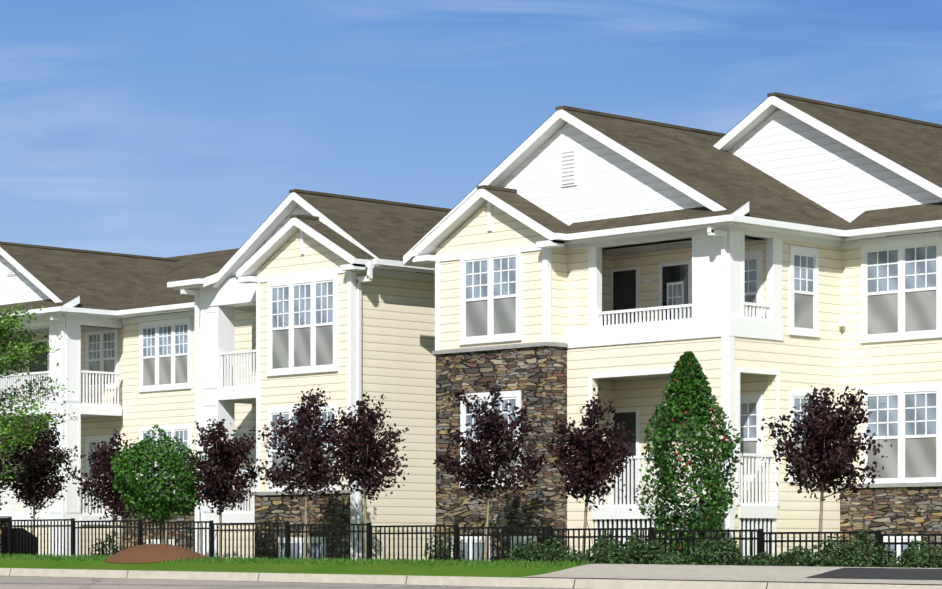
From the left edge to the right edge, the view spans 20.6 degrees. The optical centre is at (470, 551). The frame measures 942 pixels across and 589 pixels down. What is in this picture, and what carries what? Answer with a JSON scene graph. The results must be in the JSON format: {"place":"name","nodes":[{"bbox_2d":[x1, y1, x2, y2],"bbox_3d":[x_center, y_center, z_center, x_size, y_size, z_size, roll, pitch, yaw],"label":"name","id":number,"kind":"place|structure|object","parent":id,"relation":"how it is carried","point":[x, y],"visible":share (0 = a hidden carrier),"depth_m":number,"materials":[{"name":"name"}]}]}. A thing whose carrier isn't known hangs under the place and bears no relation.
{"place":"outdoors","nodes":[
{"label":"outdoors","id":0,"kind":"place"},
{"bbox_2d":[3,528,36,555],"bbox_3d":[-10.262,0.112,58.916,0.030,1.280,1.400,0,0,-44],"label":"car","id":1,"kind":"object","parent":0,"point":[20,541],"visible":0.23,"depth_m":58.87,"materials":[{"name":"black metal"}]},
{"bbox_2d":[0,576,563,588],"bbox_3d":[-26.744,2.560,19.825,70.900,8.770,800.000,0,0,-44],"label":"road asphalt","id":2,"kind":"structure","parent":0,"point":[23,579],"depth_m":47.26,"materials":[{"name":"grey asphalt"}]},
{"bbox_2d":[0,582,519,588],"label":"faded edge line","id":3,"kind":"object","parent":2,"relation":"on","point":[256,585],"visible":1,"depth_m":45.71,"materials":[{"name":"grey paint"}]},
{"bbox_2d":[0,557,940,588],"bbox_3d":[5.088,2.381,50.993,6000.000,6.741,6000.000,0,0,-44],"label":"ground sheet","id":4,"kind":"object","parent":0,"point":[426,569],"visible":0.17,"depth_m":48.07,"materials":[{"name":"green plant"}]},
{"bbox_2d":[0,520,7,552],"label":"stone fence pillar","id":5,"kind":"structure","parent":4,"relation":"on","point":[0,531],"depth_m":59.41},
{"bbox_2d":[0,460,8,509],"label":"foliage","id":6,"kind":"object","parent":4,"relation":"on","point":[2,485],"visible":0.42,"depth_m":64.07,"materials":[{"name":"green plant"}]},
{"bbox_2d":[0,300,77,502],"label":"tree","id":7,"kind":"object","parent":4,"relation":"on","point":[6,329],"visible":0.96,"depth_m":60.91,"materials":[{"name":"green plant"}]},
{"bbox_2d":[0,420,83,534],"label":"tree","id":8,"kind":"object","parent":4,"relation":"on","point":[32,484],"visible":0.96,"depth_m":61.84,"materials":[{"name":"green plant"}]},
{"bbox_2d":[74,428,141,554],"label":"tree","id":9,"kind":"object","parent":4,"relation":"on","point":[103,455],"visible":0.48,"depth_m":60.25,"materials":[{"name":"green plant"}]},
{"bbox_2d":[104,544,205,562],"bbox_3d":[-6.521,0.067,53.202,1.462,0.442,3.000,0,0,-44],"label":"mulch mound","id":10,"kind":"object","parent":4,"relation":"on","point":[148,553],"visible":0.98,"depth_m":52.60,"materials":[{"name":"brown soil"}]},
{"bbox_2d":[106,424,205,543],"bbox_3d":[-7.029,-1.067,58.695,2.388,3.625,2.440,0,0,0],"label":"round green tree","id":11,"kind":"object","parent":4,"relation":"on","point":[133,487],"visible":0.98,"depth_m":58.26,"materials":[{"name":"green plant"}]},
{"bbox_2d":[178,419,264,556],"bbox_3d":[-5.530,-1.082,57.050,2.102,3.679,1.872,0,0,11],"label":"tree","id":12,"kind":"object","parent":4,"relation":"on","point":[223,461],"visible":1,"depth_m":56.83,"materials":[{"name":"purple plant"}]},
{"bbox_2d":[0,553,605,568],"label":"grass verge blades","id":13,"kind":"object","parent":4,"relation":"on","point":[348,560],"visible":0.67,"depth_m":48.84,"materials":[{"name":"green plant"}]},
{"bbox_2d":[249,385,357,558],"bbox_3d":[-3.538,-1.375,55.542,2.355,4.295,2.433,0,0,-16],"label":"tree","id":14,"kind":"object","parent":4,"relation":"on","point":[312,457],"visible":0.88,"depth_m":55.27,"materials":[{"name":"purple plant"}]},
{"bbox_2d":[319,392,408,560],"bbox_3d":[-2.202,-1.244,53.578,1.804,4.057,2.076,0,0,-17],"label":"tree","id":15,"kind":"object","parent":4,"relation":"on","point":[362,443],"visible":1,"depth_m":53.32,"materials":[{"name":"purple plant"}]},
{"bbox_2d":[89,528,672,563],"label":"shrubs","id":16,"kind":"object","parent":4,"relation":"on","point":[451,549],"visible":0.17,"depth_m":50.04,"materials":[{"name":"green plant"}]},
{"bbox_2d":[0,146,941,564],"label":"building trim","id":17,"kind":"structure","parent":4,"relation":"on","point":[716,304],"depth_m":54.28,"materials":[{"name":"white paint"}]},
{"bbox_2d":[0,517,941,567],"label":"metal picket fence","id":18,"kind":"object","parent":4,"relation":"on","point":[760,539],"visible":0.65,"depth_m":50.58,"materials":[{"name":"black metal"}]},
{"bbox_2d":[0,568,941,588],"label":"kerb and gutter concrete","id":19,"kind":"structure","parent":4,"relation":"on","point":[449,580],"depth_m":44.24,"materials":[{"name":"beige concrete"}]},
{"bbox_2d":[433,382,550,560],"bbox_3d":[0.382,-1.280,51.473,2.420,4.172,2.480,0,0,11],"label":"tree","id":20,"kind":"object","parent":4,"relation":"on","point":[492,427],"visible":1,"depth_m":51.30,"materials":[{"name":"purple plant"}]},
{"bbox_2d":[542,388,634,553],"bbox_3d":[2.257,-1.138,49.414,1.761,3.921,2.208,0,0,6],"label":"tree","id":21,"kind":"object","parent":4,"relation":"on","point":[585,467],"visible":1,"depth_m":49.01,"materials":[{"name":"purple plant"}]},
{"bbox_2d":[625,351,742,564],"bbox_3d":[3.915,-1.430,47.871,2.207,4.559,2.538,0,0,7],"label":"conical tree","id":22,"kind":"object","parent":4,"relation":"on","point":[687,380],"visible":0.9,"depth_m":47.65,"materials":[{"name":"green plant"}]},
{"bbox_2d":[503,529,941,567],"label":"shrubs along fence","id":23,"kind":"object","parent":4,"relation":"on","point":[631,553],"visible":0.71,"depth_m":42.88,"materials":[{"name":"green plant"}]},
{"bbox_2d":[525,564,941,584],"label":"concrete sidewalk","id":24,"kind":"structure","parent":4,"relation":"on","point":[719,572],"depth_m":41.40,"materials":[{"name":"grey concrete"}]},
{"bbox_2d":[756,385,891,557],"bbox_3d":[6.138,-1.055,45.503,2.179,3.819,2.290,0,0,-44],"label":"tree","id":25,"kind":"object","parent":4,"relation":"on","point":[828,463],"visible":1,"depth_m":45.28,"materials":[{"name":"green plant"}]},
{"bbox_2d":[805,568,941,579],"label":"driveway asphalt patch","id":26,"kind":"object","parent":4,"relation":"on","point":[895,573],"visible":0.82,"depth_m":39.21,"materials":[{"name":"grey"}]},
{"bbox_2d":[0,203,941,565],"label":"building siding walls","id":27,"kind":"structure","parent":0,"point":[398,343],"depth_m":54.92,"materials":[{"name":"beige"}]},
{"bbox_2d":[29,270,635,504],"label":"building doors","id":28,"kind":"structure","parent":27,"relation":"in","point":[624,290],"depth_m":54.86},
{"bbox_2d":[0,236,764,423],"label":"building balcony ceilings","id":29,"kind":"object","parent":27,"relation":"attached to","point":[638,248],"visible":0.06,"depth_m":54.56,"materials":[{"name":"white paint"}]},
{"bbox_2d":[0,92,941,313],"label":"building roof shingles","id":30,"kind":"object","parent":27,"relation":"on","point":[698,161],"visible":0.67,"depth_m":56.10,"materials":[{"name":"brown"}]},
{"bbox_2d":[0,108,941,304],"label":"gable siding","id":31,"kind":"object","parent":27,"relation":"attached to","point":[837,177],"visible":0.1,"depth_m":54.15,"materials":[{"name":"white"}]},
{"bbox_2d":[0,96,941,318],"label":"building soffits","id":32,"kind":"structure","parent":27,"relation":"attached to","point":[238,264],"depth_m":55.27,"materials":[{"name":"white"}]},
{"bbox_2d":[90,244,935,564],"bbox_3d":[-2.204,-2.927,60.669,4.482,6.580,28.870,0,0,-44],"label":"window glass","id":33,"kind":"object","parent":27,"relation":"in","point":[878,406],"visible":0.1,"depth_m":53.75,"materials":[{"name":"glass"}]},
{"bbox_2d":[121,346,941,566],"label":"stone veneer","id":34,"kind":"object","parent":27,"relation":"attached to","point":[537,376],"visible":0.4,"depth_m":54.46,"materials":[{"name":"brown stone"}]},
{"bbox_2d":[173,342,941,499],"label":"wall trim band","id":35,"kind":"object","parent":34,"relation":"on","point":[556,344],"visible":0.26,"depth_m":54.32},
{"bbox_2d":[0,0,941,257],"label":"sky","id":36,"kind":"structure","parent":0,"point":[154,128],"materials":[{"name":"blue"}]},
{"bbox_2d":[90,290,935,491],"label":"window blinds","id":37,"kind":"object","parent":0,"point":[920,315],"depth_m":52.94,"materials":[{"name":"white"}]},
{"bbox_2d":[662,264,687,320],"bbox_3d":[4.255,-4.887,53.831,0.020,2.100,0.720,0,0,-44],"label":"door","id":38,"kind":"structure","parent":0,"point":[675,273],"depth_m":53.84,"materials":[{"name":"white"}]},
{"bbox_2d":[598,518,771,562],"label":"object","id":39,"kind":"object","parent":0,"point":[685,529],"visible":0.11,"depth_m":52.03,"materials":[{"name":"white"}]}
]}

